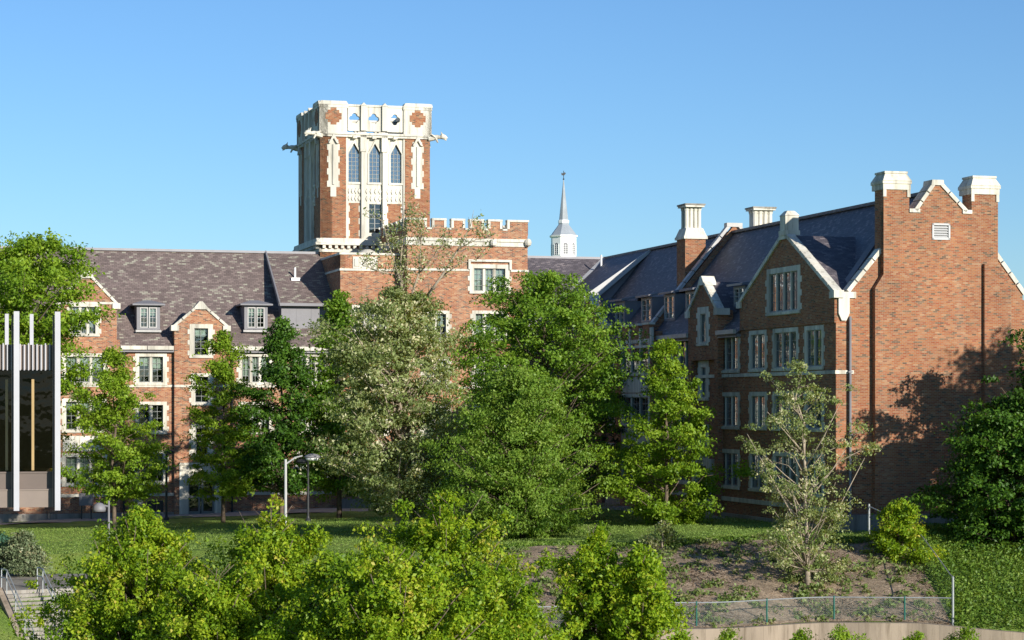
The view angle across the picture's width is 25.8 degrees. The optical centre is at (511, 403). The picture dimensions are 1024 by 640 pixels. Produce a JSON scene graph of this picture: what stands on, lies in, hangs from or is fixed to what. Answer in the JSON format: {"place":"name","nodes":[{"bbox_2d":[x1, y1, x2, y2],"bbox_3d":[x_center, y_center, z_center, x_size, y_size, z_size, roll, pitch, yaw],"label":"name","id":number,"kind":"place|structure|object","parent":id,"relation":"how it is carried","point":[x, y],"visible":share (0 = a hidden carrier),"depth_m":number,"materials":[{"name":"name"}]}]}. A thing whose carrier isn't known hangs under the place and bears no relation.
{"place":"outdoors","nodes":[
{"label":"outdoors","id":0,"kind":"place"},
{"bbox_2d":[0,508,349,524],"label":"path","id":1,"kind":"structure","parent":0,"point":[247,513],"depth_m":142.13,"materials":[{"name":"grey concrete"}]},
{"bbox_2d":[79,493,93,518],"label":"utility box","id":2,"kind":"object","parent":1,"relation":"on","point":[87,500],"visible":0.9,"depth_m":141.30,"materials":[{"name":"grey metal"}]},
{"bbox_2d":[132,498,142,507],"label":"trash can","id":3,"kind":"object","parent":1,"relation":"on","point":[140,502],"visible":0.29,"depth_m":140.76,"materials":[{"name":"grey metal"}]},
{"bbox_2d":[342,500,561,511],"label":"path","id":4,"kind":"structure","parent":0,"point":[356,509],"depth_m":143.59,"materials":[{"name":"grey concrete"}]},
{"bbox_2d":[0,502,1023,639],"bbox_3d":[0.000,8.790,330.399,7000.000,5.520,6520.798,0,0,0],"label":"lawn","id":5,"kind":"structure","parent":0,"point":[198,552],"depth_m":111.83,"materials":[{"name":"green plant"}]},
{"bbox_2d":[0,531,10,571],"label":"shrub","id":6,"kind":"object","parent":5,"relation":"on","point":[3,537],"visible":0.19,"depth_m":105.02,"materials":[{"name":"green plant"}]},
{"bbox_2d":[0,587,23,637],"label":"cheek wall","id":7,"kind":"structure","parent":5,"relation":"on","point":[5,604],"depth_m":93.60,"materials":[{"name":"beige concrete"}]},
{"bbox_2d":[0,528,56,577],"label":"shrub","id":8,"kind":"object","parent":5,"relation":"on","point":[22,553],"visible":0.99,"depth_m":102.56,"materials":[{"name":"green plant"}]},
{"bbox_2d":[0,311,59,510],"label":"office building","id":9,"kind":"structure","parent":5,"relation":"on","point":[30,425],"depth_m":95.03,"materials":[{"name":"white metal"}]},
{"bbox_2d":[0,574,90,639],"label":"steps","id":10,"kind":"structure","parent":5,"relation":"on","point":[22,590],"depth_m":95.51,"materials":[{"name":"concrete"}]},
{"bbox_2d":[1,568,34,638],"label":"handrail","id":11,"kind":"object","parent":10,"relation":"on","point":[14,596],"visible":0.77,"depth_m":93.80,"materials":[{"name":"metal"}]},
{"bbox_2d":[37,567,64,616],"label":"handrail","id":12,"kind":"object","parent":10,"relation":"on","point":[45,582],"visible":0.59,"depth_m":95.54,"materials":[{"name":"metal"}]},
{"bbox_2d":[0,227,125,406],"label":"broadleaf tree","id":13,"kind":"object","parent":5,"relation":"on","point":[25,278],"visible":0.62,"depth_m":118.81,"materials":[{"name":"green plant"}]},
{"bbox_2d":[92,501,109,536],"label":"street lamp","id":14,"kind":"object","parent":5,"relation":"on","point":[99,507],"visible":0.63,"depth_m":99.87,"materials":[{"name":"grey metal"}]},
{"bbox_2d":[1,503,235,639],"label":"broadleaf tree","id":15,"kind":"object","parent":5,"relation":"on","point":[141,578],"visible":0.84,"depth_m":70.90,"materials":[{"name":"green plant"}]},
{"bbox_2d":[60,345,179,529],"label":"maple tree","id":16,"kind":"object","parent":5,"relation":"on","point":[112,475],"visible":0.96,"depth_m":127.25,"materials":[{"name":"green plant"}]},
{"bbox_2d":[163,449,174,519],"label":"street lamp","id":17,"kind":"object","parent":5,"relation":"on","point":[166,517],"visible":0.81,"depth_m":137.44,"materials":[{"name":"metal"}]},
{"bbox_2d":[132,546,286,639],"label":"broadleaf tree","id":18,"kind":"object","parent":5,"relation":"on","point":[215,608],"visible":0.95,"depth_m":67.35,"materials":[{"name":"green plant"}]},
{"bbox_2d":[177,329,279,522],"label":"maple tree","id":19,"kind":"object","parent":5,"relation":"on","point":[222,371],"visible":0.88,"depth_m":131.34,"materials":[{"name":"green plant"}]},
{"bbox_2d":[188,493,359,636],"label":"broadleaf tree","id":20,"kind":"object","parent":5,"relation":"on","point":[279,544],"visible":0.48,"depth_m":70.53,"materials":[{"name":"green plant"}]},
{"bbox_2d":[218,315,348,514],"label":"maple tree","id":21,"kind":"object","parent":5,"relation":"on","point":[292,375],"visible":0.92,"depth_m":130.34,"materials":[{"name":"green plant"}]},
{"bbox_2d":[0,246,604,521],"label":"residence hall","id":22,"kind":"structure","parent":5,"relation":"on","point":[176,306],"depth_m":145.66,"materials":[{"name":"brick"}]},
{"bbox_2d":[60,398,106,432],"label":"window","id":23,"kind":"structure","parent":22,"relation":"in","point":[65,418],"depth_m":142.41,"materials":[{"name":"stone"}]},
{"bbox_2d":[60,453,106,486],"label":"window","id":24,"kind":"structure","parent":22,"relation":"in","point":[74,461],"depth_m":142.58,"materials":[{"name":"stone"}]},
{"bbox_2d":[67,304,100,336],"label":"window","id":25,"kind":"structure","parent":22,"relation":"in","point":[94,328],"depth_m":142.65,"materials":[{"name":"stone"}]},
{"bbox_2d":[61,353,108,384],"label":"window","id":26,"kind":"structure","parent":22,"relation":"in","point":[89,381],"depth_m":142.69,"materials":[{"name":"stone"}]},
{"bbox_2d":[133,353,168,384],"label":"window","id":27,"kind":"structure","parent":22,"relation":"in","point":[154,369],"depth_m":144.19,"materials":[{"name":"stone"}]},
{"bbox_2d":[133,402,168,434],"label":"window","id":28,"kind":"structure","parent":22,"relation":"in","point":[159,411],"depth_m":144.23,"materials":[{"name":"stone"}]},
{"bbox_2d":[135,452,168,484],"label":"window","id":29,"kind":"structure","parent":22,"relation":"in","point":[160,479],"depth_m":144.23,"materials":[{"name":"stone"}]},
{"bbox_2d":[179,463,221,513],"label":"doorway","id":30,"kind":"structure","parent":22,"relation":"in","point":[198,505],"depth_m":144.69,"materials":[{"name":"stone"}]},
{"bbox_2d":[188,324,214,357],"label":"window","id":31,"kind":"structure","parent":22,"relation":"in","point":[198,332],"depth_m":144.62,"materials":[{"name":"stone"}]},
{"bbox_2d":[189,373,213,405],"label":"window","id":32,"kind":"structure","parent":22,"relation":"in","point":[196,398],"depth_m":144.62,"materials":[{"name":"stone"}]},
{"bbox_2d":[189,424,213,457],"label":"window","id":33,"kind":"structure","parent":22,"relation":"in","point":[193,446],"depth_m":144.55,"materials":[{"name":"stone"}]},
{"bbox_2d":[236,353,272,384],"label":"window","id":34,"kind":"structure","parent":22,"relation":"in","point":[246,373],"depth_m":145.89,"materials":[{"name":"stone"}]},
{"bbox_2d":[236,402,274,433],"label":"window","id":35,"kind":"structure","parent":22,"relation":"in","point":[259,423],"depth_m":146.00,"materials":[{"name":"stone"}]},
{"bbox_2d":[293,452,328,480],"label":"window","id":36,"kind":"structure","parent":22,"relation":"in","point":[299,452],"depth_m":146.52,"materials":[{"name":"stone"}]},
{"bbox_2d":[301,405,324,433],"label":"window","id":37,"kind":"structure","parent":22,"relation":"in","point":[319,405],"depth_m":146.96,"materials":[{"name":"stone"}]},
{"bbox_2d":[300,353,328,384],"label":"window","id":38,"kind":"structure","parent":22,"relation":"in","point":[307,354],"depth_m":146.96,"materials":[{"name":"stone"}]},
{"bbox_2d":[281,100,447,256],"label":"bell tower","id":39,"kind":"structure","parent":22,"relation":"on","point":[345,177],"depth_m":154.15,"materials":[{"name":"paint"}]},
{"bbox_2d":[348,144,358,181],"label":"lancet window","id":40,"kind":"structure","parent":39,"relation":"in","point":[353,155],"depth_m":153.98,"materials":[{"name":"glass"}]},
{"bbox_2d":[369,144,379,182],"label":"lancet window","id":41,"kind":"structure","parent":39,"relation":"in","point":[374,155],"depth_m":154.36,"materials":[{"name":"glass"}]},
{"bbox_2d":[369,204,379,232],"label":"tall window","id":42,"kind":"structure","parent":39,"relation":"in","point":[374,224],"depth_m":154.81,"materials":[{"name":"glass"}]},
{"bbox_2d":[391,145,400,182],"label":"lancet window","id":43,"kind":"structure","parent":39,"relation":"in","point":[395,154],"depth_m":154.73,"materials":[{"name":"glass"}]},
{"bbox_2d":[284,454,320,522],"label":"street lamp","id":44,"kind":"object","parent":5,"relation":"on","point":[312,457],"visible":0.76,"depth_m":111.94,"materials":[{"name":"grey metal"}]},
{"bbox_2d":[295,459,310,520],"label":"street lamp","id":45,"kind":"object","parent":5,"relation":"on","point":[301,461],"visible":0.98,"depth_m":129.94,"materials":[{"name":"metal"}]},
{"bbox_2d":[255,549,363,639],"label":"broadleaf tree","id":46,"kind":"object","parent":5,"relation":"on","point":[313,618],"visible":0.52,"depth_m":65.34,"materials":[{"name":"green plant"}]},
{"bbox_2d":[295,289,386,517],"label":"maple tree","id":47,"kind":"object","parent":5,"relation":"on","point":[338,304],"visible":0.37,"depth_m":133.43,"materials":[{"name":"green plant"}]},
{"bbox_2d":[248,539,517,639],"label":"broadleaf tree","id":48,"kind":"object","parent":5,"relation":"on","point":[389,599],"visible":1,"depth_m":62.83,"materials":[{"name":"green plant"}]},
{"bbox_2d":[299,191,497,532],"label":"flowering tree","id":49,"kind":"object","parent":5,"relation":"on","point":[409,318],"visible":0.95,"depth_m":112.06,"materials":[{"name":"green plant"}]},
{"bbox_2d":[320,218,531,507],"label":"entrance block","id":50,"kind":"structure","parent":5,"relation":"on","point":[506,255],"depth_m":147.10,"materials":[{"name":"brick"}]},
{"bbox_2d":[350,305,386,334],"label":"window","id":51,"kind":"structure","parent":50,"relation":"in","point":[352,305],"depth_m":147.00,"materials":[{"name":"stone"}]},
{"bbox_2d":[420,407,451,435],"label":"window","id":52,"kind":"structure","parent":50,"relation":"in","point":[439,407],"depth_m":146.86,"materials":[{"name":"stone"}]},
{"bbox_2d":[421,357,451,386],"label":"window","id":53,"kind":"structure","parent":50,"relation":"in","point":[422,373],"depth_m":146.86,"materials":[{"name":"stone"}]},
{"bbox_2d":[424,311,451,340],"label":"window","id":54,"kind":"structure","parent":50,"relation":"in","point":[444,321],"depth_m":146.93,"materials":[{"name":"stone"}]},
{"bbox_2d":[471,357,505,387],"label":"window","id":55,"kind":"structure","parent":50,"relation":"in","point":[474,357],"depth_m":147.65,"materials":[{"name":"stone"}]},
{"bbox_2d":[470,310,508,341],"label":"window","id":56,"kind":"structure","parent":50,"relation":"in","point":[475,314],"depth_m":147.61,"materials":[{"name":"stone"}]},
{"bbox_2d":[468,264,511,293],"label":"window","id":57,"kind":"structure","parent":50,"relation":"in","point":[479,273],"depth_m":147.72,"materials":[{"name":"stone"}]},
{"bbox_2d":[335,489,561,636],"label":"broadleaf tree","id":58,"kind":"object","parent":5,"relation":"on","point":[438,536],"visible":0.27,"depth_m":75.40,"materials":[{"name":"green plant"}]},
{"bbox_2d":[420,560,578,639],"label":"broadleaf tree","id":59,"kind":"object","parent":5,"relation":"on","point":[498,586],"visible":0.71,"depth_m":65.77,"materials":[{"name":"green plant"}]},
{"bbox_2d":[413,365,619,540],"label":"locust tree","id":60,"kind":"object","parent":5,"relation":"on","point":[517,415],"visible":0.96,"depth_m":106.60,"materials":[{"name":"green plant"}]},
{"bbox_2d":[443,269,654,520],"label":"broadleaf tree","id":61,"kind":"object","parent":5,"relation":"on","point":[543,300],"visible":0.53,"depth_m":120.28,"materials":[{"name":"green plant"}]},
{"bbox_2d":[550,171,577,255],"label":"church steeple","id":62,"kind":"object","parent":5,"relation":"on","point":[563,235],"visible":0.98,"depth_m":328.82,"materials":[{"name":"white paint"}]},
{"bbox_2d":[554,243,558,254],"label":"louvred window","id":63,"kind":"structure","parent":62,"relation":"in","point":[556,246],"depth_m":328.53,"materials":[{"name":"grey metal"}]},
{"bbox_2d":[563,243,567,253],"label":"louvred window","id":64,"kind":"structure","parent":62,"relation":"in","point":[565,246],"depth_m":328.21,"materials":[{"name":"grey metal"}]},
{"bbox_2d":[572,243,574,254],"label":"louvred window","id":65,"kind":"structure","parent":62,"relation":"in","point":[573,245],"depth_m":328.85,"materials":[{"name":"grey metal"}]},
{"bbox_2d":[528,520,633,639],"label":"broadleaf tree","id":66,"kind":"object","parent":5,"relation":"on","point":[586,601],"visible":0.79,"depth_m":69.44,"materials":[{"name":"green plant"}]},
{"bbox_2d":[559,344,627,506],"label":"shade tree","id":67,"kind":"object","parent":5,"relation":"on","point":[621,430],"visible":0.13,"depth_m":136.58,"materials":[{"name":"green plant"}]},
{"bbox_2d":[590,541,697,639],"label":"broadleaf tree","id":68,"kind":"object","parent":5,"relation":"on","point":[638,590],"visible":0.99,"depth_m":68.36,"materials":[{"name":"green plant"}]},
{"bbox_2d":[591,336,762,525],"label":"maple tree","id":69,"kind":"object","parent":5,"relation":"on","point":[672,408],"visible":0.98,"depth_m":114.53,"materials":[{"name":"green plant"}]},
{"bbox_2d":[486,534,890,550],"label":"grass edge","id":70,"kind":"object","parent":5,"relation":"on","point":[853,540],"depth_m":101.45,"materials":[{"name":"green plant"}]},
{"bbox_2d":[488,537,951,632],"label":"mulch bed","id":71,"kind":"object","parent":5,"relation":"on","point":[879,586],"visible":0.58,"depth_m":94.59,"materials":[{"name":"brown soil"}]},
{"bbox_2d":[635,519,683,547],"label":"shrub","id":72,"kind":"object","parent":71,"relation":"on","point":[665,529],"visible":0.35,"depth_m":100.45,"materials":[{"name":"green plant"}]},
{"bbox_2d":[474,533,942,628],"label":"mulch plants","id":73,"kind":"object","parent":71,"relation":"on","point":[800,593],"visible":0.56,"depth_m":95.06,"materials":[{"name":"green plant"}]},
{"bbox_2d":[734,357,883,593],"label":"flowering tree","id":74,"kind":"object","parent":71,"relation":"on","point":[806,560],"visible":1,"depth_m":94.74,"materials":[{"name":"green plant"}]},
{"bbox_2d":[714,626,742,639],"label":"clipped bush","id":75,"kind":"object","parent":5,"relation":"on","point":[727,636],"visible":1,"depth_m":83.92,"materials":[{"name":"green plant"}]},
{"bbox_2d":[536,504,953,626],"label":"chain link fence","id":76,"kind":"object","parent":5,"relation":"on","point":[834,598],"visible":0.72,"depth_m":90.86,"materials":[{"name":"metal"}]},
{"bbox_2d":[537,622,1023,639],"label":"retaining wall","id":77,"kind":"structure","parent":5,"relation":"on","point":[883,630],"depth_m":90.14,"materials":[{"name":"beige concrete"}]},
{"bbox_2d":[560,171,1023,531],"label":"residence hall","id":78,"kind":"structure","parent":5,"relation":"on","point":[898,304],"depth_m":109.06,"materials":[{"name":"brick"}]},
{"bbox_2d":[621,339,649,376],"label":"window","id":79,"kind":"structure","parent":78,"relation":"in","point":[634,365],"depth_m":133.98,"materials":[{"name":"stone"}]},
{"bbox_2d":[621,393,649,426],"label":"window","id":80,"kind":"structure","parent":78,"relation":"in","point":[638,402],"depth_m":133.78,"materials":[{"name":"stone"}]},
{"bbox_2d":[621,444,649,481],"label":"window","id":81,"kind":"structure","parent":78,"relation":"in","point":[648,455],"depth_m":135.56,"materials":[{"name":"stone"}]},
{"bbox_2d":[677,341,687,372],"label":"window","id":82,"kind":"structure","parent":78,"relation":"in","point":[684,358],"depth_m":127.93,"materials":[{"name":"stone"}]},
{"bbox_2d":[677,446,687,484],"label":"window","id":83,"kind":"structure","parent":78,"relation":"in","point":[683,481],"depth_m":127.92,"materials":[{"name":"stone"}]},
{"bbox_2d":[696,306,709,345],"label":"window","id":84,"kind":"structure","parent":78,"relation":"in","point":[703,314],"depth_m":124.06,"materials":[{"name":"stone"}]},
{"bbox_2d":[692,458,713,514],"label":"doorway","id":85,"kind":"structure","parent":78,"relation":"in","point":[707,462],"depth_m":123.30,"materials":[{"name":"stone"}]},
{"bbox_2d":[697,360,709,400],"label":"window","id":86,"kind":"structure","parent":78,"relation":"in","point":[703,368],"depth_m":124.73,"materials":[{"name":"stone"}]},
{"bbox_2d":[697,424,709,458],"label":"window","id":87,"kind":"structure","parent":78,"relation":"in","point":[707,434],"depth_m":124.09,"materials":[{"name":"stone"}]},
{"bbox_2d":[721,332,739,372],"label":"window","id":88,"kind":"structure","parent":78,"relation":"in","point":[732,345],"depth_m":120.48,"materials":[{"name":"glass"}]},
{"bbox_2d":[721,392,739,429],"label":"window","id":89,"kind":"structure","parent":78,"relation":"in","point":[731,399],"depth_m":120.48,"materials":[{"name":"stone"}]},
{"bbox_2d":[721,449,739,489],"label":"window","id":90,"kind":"structure","parent":78,"relation":"in","point":[731,456],"depth_m":120.51,"materials":[{"name":"stone"}]},
{"bbox_2d":[748,330,767,372],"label":"window","id":91,"kind":"structure","parent":78,"relation":"in","point":[758,339],"depth_m":116.77,"materials":[{"name":"stone"}]},
{"bbox_2d":[748,392,767,430],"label":"window","id":92,"kind":"structure","parent":78,"relation":"in","point":[757,410],"depth_m":116.77,"materials":[{"name":"stone"}]},
{"bbox_2d":[748,451,767,492],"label":"window","id":93,"kind":"structure","parent":78,"relation":"in","point":[752,483],"depth_m":117.29,"materials":[{"name":"stone"}]},
{"bbox_2d":[765,265,801,315],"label":"window","id":94,"kind":"structure","parent":78,"relation":"in","point":[783,294],"depth_m":113.34,"materials":[{"name":"stone"}]},
{"bbox_2d":[771,327,798,371],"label":"window","id":95,"kind":"structure","parent":78,"relation":"in","point":[785,340],"depth_m":113.54,"materials":[{"name":"stone"}]},
{"bbox_2d":[771,391,798,430],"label":"window","id":96,"kind":"structure","parent":78,"relation":"in","point":[774,410],"depth_m":114.02,"materials":[{"name":"stone"}]},
{"bbox_2d":[771,451,798,495],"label":"window","id":97,"kind":"structure","parent":78,"relation":"in","point":[782,458],"depth_m":113.37,"materials":[{"name":"stone"}]},
{"bbox_2d":[803,325,824,369],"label":"window","id":98,"kind":"structure","parent":78,"relation":"in","point":[813,336],"depth_m":109.67,"materials":[{"name":"stone"}]},
{"bbox_2d":[803,391,824,431],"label":"window","id":99,"kind":"structure","parent":78,"relation":"in","point":[817,427],"depth_m":109.62,"materials":[{"name":"stone"}]},
{"bbox_2d":[803,453,824,498],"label":"window","id":100,"kind":"structure","parent":78,"relation":"in","point":[811,462],"depth_m":109.62,"materials":[{"name":"stone"}]},
{"bbox_2d":[790,627,815,639],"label":"clipped bush","id":101,"kind":"object","parent":5,"relation":"on","point":[800,634],"visible":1,"depth_m":83.91,"materials":[{"name":"green plant"}]},
{"bbox_2d":[820,624,869,639],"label":"clipped bush","id":102,"kind":"object","parent":5,"relation":"on","point":[840,634],"visible":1,"depth_m":83.61,"materials":[{"name":"green plant"}]},
{"bbox_2d":[859,497,949,565],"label":"shrub","id":103,"kind":"object","parent":5,"relation":"on","point":[898,518],"visible":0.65,"depth_m":97.92,"materials":[{"name":"green plant"}]},
{"bbox_2d":[901,630,926,639],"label":"clipped bush","id":104,"kind":"object","parent":5,"relation":"on","point":[917,634],"visible":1,"depth_m":83.84,"materials":[{"name":"green plant"}]},
{"bbox_2d":[943,625,980,639],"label":"clipped bush","id":105,"kind":"object","parent":5,"relation":"on","point":[967,634],"visible":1,"depth_m":83.96,"materials":[{"name":"green plant"}]},
{"bbox_2d":[904,394,1023,554],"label":"broadleaf tree","id":106,"kind":"object","parent":5,"relation":"on","point":[987,496],"visible":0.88,"depth_m":100.16,"materials":[{"name":"green plant"}]},
{"bbox_2d":[914,522,1023,631],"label":"ground cover","id":107,"kind":"object","parent":5,"relation":"on","point":[964,583],"visible":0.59,"depth_m":95.53,"materials":[{"name":"green plant"}]},
{"bbox_2d":[979,328,1023,495],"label":"broadleaf tree","id":108,"kind":"object","parent":5,"relation":"on","point":[1019,393],"visible":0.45,"depth_m":100.78,"materials":[{"name":"green plant"}]},
{"bbox_2d":[0,0,1023,299],"label":"sky","id":109,"kind":"structure","parent":0,"point":[143,124],"materials":[{"name":"blue"}]},
{"bbox_2d":[568,501,728,518],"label":"path","id":110,"kind":"structure","parent":0,"point":[619,507],"depth_m":134.49,"materials":[{"name":"grey concrete"}]}
]}

